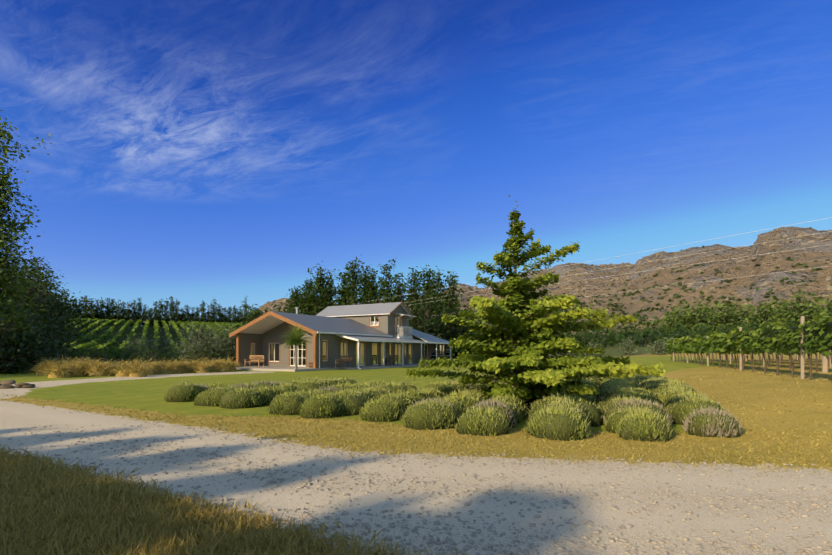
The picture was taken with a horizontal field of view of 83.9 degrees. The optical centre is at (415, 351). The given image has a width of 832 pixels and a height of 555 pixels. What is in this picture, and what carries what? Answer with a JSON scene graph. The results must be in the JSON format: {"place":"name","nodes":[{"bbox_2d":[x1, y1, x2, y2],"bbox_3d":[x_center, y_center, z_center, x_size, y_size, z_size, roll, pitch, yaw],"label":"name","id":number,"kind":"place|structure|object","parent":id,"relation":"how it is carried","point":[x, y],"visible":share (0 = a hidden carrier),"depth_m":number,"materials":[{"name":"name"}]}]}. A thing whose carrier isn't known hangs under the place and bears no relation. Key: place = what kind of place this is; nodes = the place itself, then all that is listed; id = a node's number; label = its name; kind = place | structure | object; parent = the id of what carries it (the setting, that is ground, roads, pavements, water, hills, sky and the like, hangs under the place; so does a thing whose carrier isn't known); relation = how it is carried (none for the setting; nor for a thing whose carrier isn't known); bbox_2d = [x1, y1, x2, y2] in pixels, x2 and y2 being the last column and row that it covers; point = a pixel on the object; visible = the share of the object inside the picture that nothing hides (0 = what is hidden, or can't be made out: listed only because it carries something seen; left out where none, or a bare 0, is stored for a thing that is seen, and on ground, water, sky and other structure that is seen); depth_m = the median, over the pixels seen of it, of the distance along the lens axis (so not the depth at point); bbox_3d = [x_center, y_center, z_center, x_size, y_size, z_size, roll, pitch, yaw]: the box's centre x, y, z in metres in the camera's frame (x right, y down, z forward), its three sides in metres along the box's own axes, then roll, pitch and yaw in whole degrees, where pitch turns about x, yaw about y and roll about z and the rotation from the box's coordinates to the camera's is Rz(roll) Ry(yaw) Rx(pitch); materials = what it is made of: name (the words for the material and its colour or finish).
{"place":"outdoors","nodes":[
{"label":"outdoors","id":0,"kind":"place"},
{"bbox_2d":[0,380,34,388],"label":"rocks","id":1,"kind":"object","parent":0,"point":[7,384],"depth_m":17.49,"materials":[{"name":"grey stone"}]},
{"bbox_2d":[28,354,242,377],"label":"tussock grass","id":2,"kind":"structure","parent":0,"point":[70,368],"depth_m":26.88,"materials":[{"name":"yellow plant"}]},
{"bbox_2d":[0,325,831,554],"bbox_3d":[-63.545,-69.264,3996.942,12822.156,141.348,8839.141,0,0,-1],"label":"ground","id":3,"kind":"structure","parent":0,"point":[141,393],"depth_m":5.80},
{"bbox_2d":[0,110,51,334],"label":"poplar tree","id":4,"kind":"object","parent":3,"relation":"on","point":[7,237],"visible":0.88,"depth_m":32.98,"materials":[{"name":"green plant"}]},
{"bbox_2d":[0,298,61,356],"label":"shade tree","id":5,"kind":"object","parent":3,"relation":"on","point":[29,305],"visible":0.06,"depth_m":37.81,"materials":[{"name":"green plant"}]},
{"bbox_2d":[0,299,62,373],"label":"shade tree","id":6,"kind":"object","parent":3,"relation":"on","point":[6,364],"visible":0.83,"depth_m":29.32,"materials":[{"name":"green plant"}]},
{"bbox_2d":[6,298,66,360],"bbox_3d":[-30.093,-0.811,34.831,7.796,6.607,8.048,0,0,-1],"label":"shade tree","id":7,"kind":"object","parent":3,"relation":"on","point":[47,329],"visible":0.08,"depth_m":35.33,"materials":[{"name":"green plant"}]},
{"bbox_2d":[5,252,74,357],"bbox_3d":[-39.844,-3.915,45.257,10.066,12.441,10.356,0,0,-1],"label":"shade tree","id":8,"kind":"object","parent":3,"relation":"on","point":[21,268],"visible":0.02,"depth_m":46.46,"materials":[{"name":"green plant"}]},
{"bbox_2d":[14,257,67,337],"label":"poplar tree","id":9,"kind":"object","parent":3,"relation":"on","point":[41,283],"visible":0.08,"depth_m":69.88,"materials":[{"name":"green plant"}]},
{"bbox_2d":[5,281,77,360],"bbox_3d":[-34.358,-2.103,40.598,7.446,9.707,8.064,0,0,-1],"label":"shade tree","id":10,"kind":"object","parent":3,"relation":"on","point":[40,311],"visible":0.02,"depth_m":40.73,"materials":[{"name":"green plant"}]},
{"bbox_2d":[19,256,63,323],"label":"poplar tree","id":11,"kind":"object","parent":3,"relation":"on","point":[54,287],"visible":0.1,"depth_m":76.18,"materials":[{"name":"green plant"}]},
{"bbox_2d":[2,255,89,357],"bbox_3d":[-35.775,-3.309,42.256,9.397,11.178,9.424,0,0,18],"label":"shade tree","id":12,"kind":"object","parent":3,"relation":"on","point":[52,309],"visible":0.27,"depth_m":42.99,"materials":[{"name":"green plant"}]},
{"bbox_2d":[0,299,96,372],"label":"shade tree","id":13,"kind":"object","parent":3,"relation":"on","point":[37,331],"visible":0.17,"depth_m":31.74,"materials":[{"name":"green plant"}]},
{"bbox_2d":[28,256,70,321],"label":"poplar tree","id":14,"kind":"object","parent":3,"relation":"on","point":[51,281],"visible":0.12,"depth_m":84.68,"materials":[{"name":"green plant"}]},
{"bbox_2d":[40,289,93,344],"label":"poplar tree","id":15,"kind":"object","parent":3,"relation":"on","point":[71,316],"visible":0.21,"depth_m":73.75,"materials":[{"name":"green plant"}]},
{"bbox_2d":[81,295,90,318],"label":"poplar tree","id":16,"kind":"object","parent":3,"relation":"on","point":[84,309],"visible":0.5,"depth_m":147.01,"materials":[{"name":"green plant"}]},
{"bbox_2d":[87,298,96,317],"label":"poplar tree","id":17,"kind":"object","parent":3,"relation":"on","point":[91,308],"visible":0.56,"depth_m":147.47,"materials":[{"name":"green plant"}]},
{"bbox_2d":[72,346,114,361],"bbox_3d":[-20.852,0.739,29.760,2.708,2.480,2.918,0,0,38],"label":"garden shrub","id":18,"kind":"object","parent":3,"relation":"on","point":[91,357],"visible":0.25,"depth_m":29.58,"materials":[{"name":"green plant"}]},
{"bbox_2d":[75,343,118,362],"bbox_3d":[-22.747,0.713,33.133,3.099,2.532,2.602,0,0,25],"label":"garden shrub","id":19,"kind":"object","parent":3,"relation":"on","point":[102,357],"visible":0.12,"depth_m":33.14,"materials":[{"name":"green plant"}]},
{"bbox_2d":[93,298,107,318],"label":"poplar tree","id":20,"kind":"object","parent":3,"relation":"on","point":[97,307],"visible":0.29,"depth_m":149.00,"materials":[{"name":"green plant"}]},
{"bbox_2d":[99,297,106,324],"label":"poplar tree","id":21,"kind":"object","parent":3,"relation":"on","point":[102,308],"visible":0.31,"depth_m":151.24,"materials":[{"name":"green plant"}]},
{"bbox_2d":[101,298,111,316],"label":"poplar tree","id":22,"kind":"object","parent":3,"relation":"on","point":[107,307],"visible":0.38,"depth_m":151.52,"materials":[{"name":"green plant"}]},
{"bbox_2d":[107,299,115,324],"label":"poplar tree","id":23,"kind":"object","parent":3,"relation":"on","point":[112,311],"visible":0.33,"depth_m":152.15,"materials":[{"name":"green plant"}]},
{"bbox_2d":[113,299,125,325],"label":"poplar tree","id":24,"kind":"object","parent":3,"relation":"on","point":[117,307],"visible":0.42,"depth_m":152.07,"materials":[{"name":"green plant"}]},
{"bbox_2d":[64,346,182,363],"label":"flax plants","id":25,"kind":"object","parent":3,"relation":"on","point":[124,357],"visible":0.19,"depth_m":37.46,"materials":[{"name":"green plant"}]},
{"bbox_2d":[123,301,135,325],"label":"poplar tree","id":26,"kind":"object","parent":3,"relation":"on","point":[128,313],"visible":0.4,"depth_m":153.69,"materials":[{"name":"green plant"}]},
{"bbox_2d":[115,333,149,362],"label":"olive tree","id":27,"kind":"object","parent":3,"relation":"on","point":[137,343],"visible":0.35,"depth_m":42.14,"materials":[{"name":"green plant"}]},
{"bbox_2d":[130,300,140,320],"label":"poplar tree","id":28,"kind":"object","parent":3,"relation":"on","point":[134,307],"visible":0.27,"depth_m":155.64,"materials":[{"name":"green plant"}]},
{"bbox_2d":[136,298,144,325],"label":"poplar tree","id":29,"kind":"object","parent":3,"relation":"on","point":[140,308],"visible":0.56,"depth_m":156.41,"materials":[{"name":"green plant"}]},
{"bbox_2d":[127,343,171,363],"bbox_3d":[-17.871,0.664,31.231,2.867,2.430,2.740,0,0,-1],"label":"garden shrub","id":30,"kind":"object","parent":3,"relation":"on","point":[147,358],"visible":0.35,"depth_m":31.08,"materials":[{"name":"green plant"}]},
{"bbox_2d":[151,301,161,323],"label":"poplar tree","id":31,"kind":"object","parent":3,"relation":"on","point":[156,311],"visible":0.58,"depth_m":157.72,"materials":[{"name":"green plant"}]},
{"bbox_2d":[69,313,251,327],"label":"belt hedge","id":32,"kind":"object","parent":3,"relation":"on","point":[160,319],"visible":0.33,"depth_m":156.20,"materials":[{"name":"green plant"}]},
{"bbox_2d":[155,299,165,326],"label":"poplar tree","id":33,"kind":"object","parent":3,"relation":"on","point":[160,309],"visible":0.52,"depth_m":158.77,"materials":[{"name":"green plant"}]},
{"bbox_2d":[138,330,183,362],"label":"olive tree","id":34,"kind":"object","parent":3,"relation":"on","point":[164,343],"visible":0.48,"depth_m":40.24,"materials":[{"name":"green plant"}]},
{"bbox_2d":[162,298,170,326],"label":"poplar tree","id":35,"kind":"object","parent":3,"relation":"on","point":[165,308],"visible":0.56,"depth_m":160.16,"materials":[{"name":"green plant"}]},
{"bbox_2d":[167,296,176,323],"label":"poplar tree","id":36,"kind":"object","parent":3,"relation":"on","point":[171,309],"visible":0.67,"depth_m":160.05,"materials":[{"name":"green plant"}]},
{"bbox_2d":[172,299,181,326],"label":"poplar tree","id":37,"kind":"object","parent":3,"relation":"on","point":[177,310],"visible":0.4,"depth_m":160.93,"materials":[{"name":"green plant"}]},
{"bbox_2d":[182,305,191,326],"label":"poplar tree","id":38,"kind":"object","parent":3,"relation":"on","point":[186,315],"visible":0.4,"depth_m":163.13,"materials":[{"name":"green plant"}]},
{"bbox_2d":[171,325,216,359],"bbox_3d":[-20.412,-0.240,43.178,4.281,4.434,4.554,0,0,-1],"label":"olive tree","id":39,"kind":"object","parent":3,"relation":"on","point":[187,344],"visible":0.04,"depth_m":42.84,"materials":[{"name":"green plant"}]},
{"bbox_2d":[170,317,230,360],"bbox_3d":[-18.448,-0.664,39.585,5.179,4.738,5.166,0,0,-1],"label":"olive tree","id":40,"kind":"object","parent":3,"relation":"on","point":[198,342],"visible":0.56,"depth_m":39.39,"materials":[{"name":"green plant"}]},
{"bbox_2d":[183,344,217,361],"bbox_3d":[-16.440,0.602,35.176,2.650,2.338,3.032,0,0,-1],"label":"garden shrub","id":41,"kind":"object","parent":3,"relation":"on","point":[200,354],"visible":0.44,"depth_m":35.17,"materials":[{"name":"green plant"}]},
{"bbox_2d":[198,301,208,321],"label":"poplar tree","id":42,"kind":"object","parent":3,"relation":"on","point":[202,310],"visible":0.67,"depth_m":164.13,"materials":[{"name":"green plant"}]},
{"bbox_2d":[209,299,217,320],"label":"poplar tree","id":43,"kind":"object","parent":3,"relation":"on","point":[213,309],"visible":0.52,"depth_m":167.52,"materials":[{"name":"green plant"}]},
{"bbox_2d":[213,304,223,321],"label":"poplar tree","id":44,"kind":"object","parent":3,"relation":"on","point":[219,311],"visible":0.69,"depth_m":167.20,"materials":[{"name":"green plant"}]},
{"bbox_2d":[206,322,239,362],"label":"olive tree","id":45,"kind":"object","parent":3,"relation":"on","point":[231,346],"visible":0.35,"depth_m":40.50,"materials":[{"name":"green plant"}]},
{"bbox_2d":[0,444,469,554],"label":"dry grass","id":46,"kind":"structure","parent":3,"relation":"on","point":[86,514],"depth_m":3.66,"materials":[{"name":"plant"}]},
{"bbox_2d":[230,305,239,322],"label":"poplar tree","id":47,"kind":"object","parent":3,"relation":"on","point":[234,312],"visible":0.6,"depth_m":169.47,"materials":[{"name":"green plant"}]},
{"bbox_2d":[232,304,263,328],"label":"willow tree","id":48,"kind":"object","parent":3,"relation":"on","point":[253,316],"visible":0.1,"depth_m":64.93,"materials":[{"name":"green plant"}]},
{"bbox_2d":[54,318,485,359],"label":"vineyard","id":49,"kind":"object","parent":3,"relation":"on","point":[101,338],"visible":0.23,"depth_m":95.53,"materials":[{"name":"green plant"}]},
{"bbox_2d":[270,293,305,313],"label":"willow tree","id":50,"kind":"object","parent":3,"relation":"on","point":[285,308],"visible":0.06,"depth_m":67.74,"materials":[{"name":"green plant"}]},
{"bbox_2d":[279,322,311,368],"bbox_3d":[-8.300,-0.274,31.932,2.306,3.474,2.338,0,0,-1],"label":"cabbage tree","id":51,"kind":"object","parent":3,"relation":"on","point":[296,339],"visible":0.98,"depth_m":31.80,"materials":[{"name":"green plant"}]},
{"bbox_2d":[284,286,307,312],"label":"poplar tree","id":52,"kind":"object","parent":3,"relation":"on","point":[297,297],"visible":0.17,"depth_m":78.32,"materials":[{"name":"green plant"}]},
{"bbox_2d":[296,278,318,314],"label":"poplar tree","id":53,"kind":"object","parent":3,"relation":"on","point":[308,289],"visible":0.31,"depth_m":77.73,"materials":[{"name":"green plant"}]},
{"bbox_2d":[304,261,331,315],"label":"poplar tree","id":54,"kind":"object","parent":3,"relation":"on","point":[319,280],"visible":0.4,"depth_m":77.10,"materials":[{"name":"green plant"}]},
{"bbox_2d":[313,271,337,312],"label":"poplar tree","id":55,"kind":"object","parent":3,"relation":"on","point":[330,285],"visible":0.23,"depth_m":77.20,"materials":[{"name":"green plant"}]},
{"bbox_2d":[229,302,450,371],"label":"house","id":56,"kind":"structure","parent":3,"relation":"on","point":[369,336],"depth_m":39.34,"materials":[{"name":"metal"}]},
{"bbox_2d":[244,355,264,367],"bbox_3d":[-12.616,0.795,36.119,1.590,0.930,0.580,0,0,29],"label":"garden bench","id":57,"kind":"object","parent":56,"relation":"on","point":[258,358],"visible":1,"depth_m":36.27,"materials":[{"name":"brown wood"}]},
{"bbox_2d":[335,356,352,367],"bbox_3d":[-5.532,0.815,35.565,0.580,0.930,1.490,0,0,29],"label":"veranda bench","id":58,"kind":"object","parent":56,"relation":"on","point":[346,359],"visible":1,"depth_m":35.42,"materials":[{"name":"brown wood"}]},
{"bbox_2d":[385,355,398,365],"bbox_3d":[-2.177,0.815,41.595,0.580,0.930,1.390,0,0,29],"label":"chair","id":59,"kind":"object","parent":56,"relation":"on","point":[393,358],"visible":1,"depth_m":41.39,"materials":[{"name":"brown wood"}]},
{"bbox_2d":[327,269,355,305],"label":"poplar tree","id":60,"kind":"object","parent":3,"relation":"on","point":[340,291],"visible":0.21,"depth_m":75.48,"materials":[{"name":"green plant"}]},
{"bbox_2d":[342,254,364,304],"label":"poplar tree","id":61,"kind":"object","parent":3,"relation":"on","point":[351,290],"visible":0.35,"depth_m":74.38,"materials":[{"name":"green plant"}]},
{"bbox_2d":[356,266,377,304],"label":"poplar tree","id":62,"kind":"object","parent":3,"relation":"on","point":[362,278],"visible":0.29,"depth_m":74.50,"materials":[{"name":"green plant"}]},
{"bbox_2d":[358,268,381,303],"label":"poplar tree","id":63,"kind":"object","parent":3,"relation":"on","point":[372,288],"visible":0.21,"depth_m":73.88,"materials":[{"name":"green plant"}]},
{"bbox_2d":[376,259,398,302],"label":"poplar tree","id":64,"kind":"object","parent":3,"relation":"on","point":[383,285],"visible":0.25,"depth_m":73.67,"materials":[{"name":"green plant"}]},
{"bbox_2d":[379,273,410,320],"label":"poplar tree","id":65,"kind":"object","parent":3,"relation":"on","point":[398,292],"visible":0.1,"depth_m":72.84,"materials":[{"name":"green plant"}]},
{"bbox_2d":[402,266,425,328],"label":"poplar tree","id":66,"kind":"object","parent":3,"relation":"on","point":[413,289],"visible":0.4,"depth_m":72.03,"materials":[{"name":"green plant"}]},
{"bbox_2d":[1,371,831,474],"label":"dry grass verge","id":67,"kind":"structure","parent":3,"relation":"on","point":[557,440],"depth_m":7.22,"materials":[{"name":"plant"}]},
{"bbox_2d":[4,424,831,554],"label":"road pebbles","id":68,"kind":"object","parent":3,"relation":"on","point":[579,544],"visible":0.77,"depth_m":4.27,"materials":[{"name":"grey gravel"}]},
{"bbox_2d":[410,264,440,329],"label":"poplar tree","id":69,"kind":"object","parent":3,"relation":"on","point":[429,276],"visible":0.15,"depth_m":72.16,"materials":[{"name":"green plant"}]},
{"bbox_2d":[407,288,459,358],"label":"willow tree","id":70,"kind":"object","parent":3,"relation":"on","point":[424,327],"visible":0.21,"depth_m":65.38,"materials":[{"name":"green plant"}]},
{"bbox_2d":[423,266,450,333],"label":"poplar tree","id":71,"kind":"object","parent":3,"relation":"on","point":[438,284],"visible":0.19,"depth_m":71.54,"materials":[{"name":"green plant"}]},
{"bbox_2d":[437,271,465,335],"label":"poplar tree","id":72,"kind":"object","parent":3,"relation":"on","point":[452,289],"visible":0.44,"depth_m":71.34,"materials":[{"name":"green plant"}]},
{"bbox_2d":[428,299,476,359],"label":"willow tree","id":73,"kind":"object","parent":3,"relation":"on","point":[461,329],"visible":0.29,"depth_m":69.27,"materials":[{"name":"green plant"}]},
{"bbox_2d":[163,373,743,441],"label":"lavender bushes","id":74,"kind":"object","parent":3,"relation":"on","point":[639,407],"visible":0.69,"depth_m":9.42,"materials":[{"name":"green plant"}]},
{"bbox_2d":[459,303,488,348],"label":"willow tree","id":75,"kind":"object","parent":3,"relation":"on","point":[472,319],"visible":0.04,"depth_m":73.42,"materials":[{"name":"green plant"}]},
{"bbox_2d":[406,195,665,401],"bbox_3d":[2.586,-1.199,11.692,5.608,5.325,6.254,0,0,18],"label":"spruce tree","id":76,"kind":"object","parent":3,"relation":"on","point":[520,362],"visible":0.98,"depth_m":10.63,"materials":[{"name":"green plant"}]},
{"bbox_2d":[575,329,597,347],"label":"orchard tree","id":77,"kind":"object","parent":3,"relation":"on","point":[587,338],"visible":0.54,"depth_m":125.00,"materials":[{"name":"green plant"}]},
{"bbox_2d":[351,217,831,317],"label":"power lines","id":78,"kind":"object","parent":3,"relation":"on","point":[663,268],"visible":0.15,"depth_m":32.35,"materials":[{"name":"metal"}]},
{"bbox_2d":[583,330,602,344],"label":"orchard tree","id":79,"kind":"object","parent":3,"relation":"on","point":[593,334],"visible":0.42,"depth_m":159.34,"materials":[{"name":"green plant"}]},
{"bbox_2d":[595,328,615,347],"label":"orchard tree","id":80,"kind":"object","parent":3,"relation":"on","point":[606,335],"visible":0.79,"depth_m":142.86,"materials":[{"name":"green plant"}]},
{"bbox_2d":[615,326,636,346],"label":"orchard tree","id":81,"kind":"object","parent":3,"relation":"on","point":[623,334],"visible":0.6,"depth_m":125.74,"materials":[{"name":"green plant"}]},
{"bbox_2d":[618,337,637,355],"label":"olive tree","id":82,"kind":"object","parent":3,"relation":"on","point":[628,349],"visible":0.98,"depth_m":82.42,"materials":[{"name":"green plant"}]},
{"bbox_2d":[489,325,798,347],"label":"orchard hedge","id":83,"kind":"object","parent":3,"relation":"on","point":[612,343],"visible":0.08,"depth_m":134.04,"materials":[{"name":"green plant"}]},
{"bbox_2d":[637,327,657,345],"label":"orchard tree","id":84,"kind":"object","parent":3,"relation":"on","point":[646,333],"visible":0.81,"depth_m":130.92,"materials":[{"name":"green plant"}]},
{"bbox_2d":[645,339,667,354],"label":"olive tree","id":85,"kind":"object","parent":3,"relation":"on","point":[659,349],"visible":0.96,"depth_m":80.44,"materials":[{"name":"green plant"}]},
{"bbox_2d":[648,326,664,343],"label":"orchard tree","id":86,"kind":"object","parent":3,"relation":"on","point":[660,329],"visible":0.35,"depth_m":149.35,"materials":[{"name":"green plant"}]},
{"bbox_2d":[653,300,685,329],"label":"willow tree","id":87,"kind":"object","parent":3,"relation":"on","point":[660,323],"visible":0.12,"depth_m":232.53,"materials":[{"name":"green plant"}]},
{"bbox_2d":[658,304,700,331],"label":"willow tree","id":88,"kind":"object","parent":3,"relation":"on","point":[675,317],"visible":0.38,"depth_m":217.20,"materials":[{"name":"green plant"}]},
{"bbox_2d":[670,323,698,338],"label":"orchard tree","id":89,"kind":"object","parent":3,"relation":"on","point":[678,332],"visible":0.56,"depth_m":134.44,"materials":[{"name":"green plant"}]},
{"bbox_2d":[678,295,722,332],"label":"willow tree","id":90,"kind":"object","parent":3,"relation":"on","point":[707,320],"visible":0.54,"depth_m":209.68,"materials":[{"name":"green plant"}]},
{"bbox_2d":[692,326,709,336],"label":"orchard tree","id":91,"kind":"object","parent":3,"relation":"on","point":[704,328],"visible":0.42,"depth_m":134.81,"materials":[{"name":"green plant"}]},
{"bbox_2d":[707,298,746,333],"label":"willow tree","id":92,"kind":"object","parent":3,"relation":"on","point":[725,320],"visible":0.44,"depth_m":215.29,"materials":[{"name":"green plant"}]},
{"bbox_2d":[723,301,757,327],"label":"willow tree","id":93,"kind":"object","parent":3,"relation":"on","point":[743,314],"visible":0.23,"depth_m":224.12,"materials":[{"name":"green plant"}]},
{"bbox_2d":[662,312,831,382],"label":"grapevines","id":94,"kind":"object","parent":3,"relation":"on","point":[803,338],"visible":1,"depth_m":17.90,"materials":[{"name":"green plant"}]},
{"bbox_2d":[744,322,759,330],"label":"orchard tree","id":95,"kind":"object","parent":3,"relation":"on","point":[753,327],"visible":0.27,"depth_m":141.26,"materials":[{"name":"green plant"}]},
{"bbox_2d":[692,321,831,372],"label":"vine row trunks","id":96,"kind":"object","parent":3,"relation":"on","point":[824,366],"visible":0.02,"depth_m":23.59,"materials":[{"name":"brown wood"}]},
{"bbox_2d":[742,302,788,329],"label":"willow tree","id":97,"kind":"object","parent":3,"relation":"on","point":[758,318],"visible":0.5,"depth_m":198.14,"materials":[{"name":"green plant"}]},
{"bbox_2d":[751,295,792,321],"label":"willow tree","id":98,"kind":"object","parent":3,"relation":"on","point":[774,302],"visible":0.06,"depth_m":215.22,"materials":[{"name":"green plant"}]},
{"bbox_2d":[722,350,831,367],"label":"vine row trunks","id":99,"kind":"object","parent":3,"relation":"on","point":[746,360],"depth_m":29.65,"materials":[{"name":"brown wood"}]},
{"bbox_2d":[765,290,828,326],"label":"willow tree","id":100,"kind":"object","parent":3,"relation":"on","point":[791,314],"visible":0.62,"depth_m":182.43,"materials":[{"name":"green plant"}]},
{"bbox_2d":[791,300,826,321],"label":"willow tree","id":101,"kind":"object","parent":3,"relation":"on","point":[815,307],"visible":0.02,"depth_m":208.30,"materials":[{"name":"green plant"}]},
{"bbox_2d":[812,292,831,321],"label":"willow tree","id":102,"kind":"object","parent":3,"relation":"on","point":[829,307],"visible":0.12,"depth_m":192.32,"materials":[{"name":"green plant"}]},
{"bbox_2d":[0,0,831,319],"label":"sky","id":103,"kind":"structure","parent":0,"point":[225,151],"materials":[{"name":"blue"}]},
{"bbox_2d":[252,227,831,336],"bbox_3d":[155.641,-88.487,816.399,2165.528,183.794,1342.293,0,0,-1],"label":"hillside","id":104,"kind":"structure","parent":0,"point":[646,306],"depth_m":453.04,"materials":[{"name":"brown stone"}]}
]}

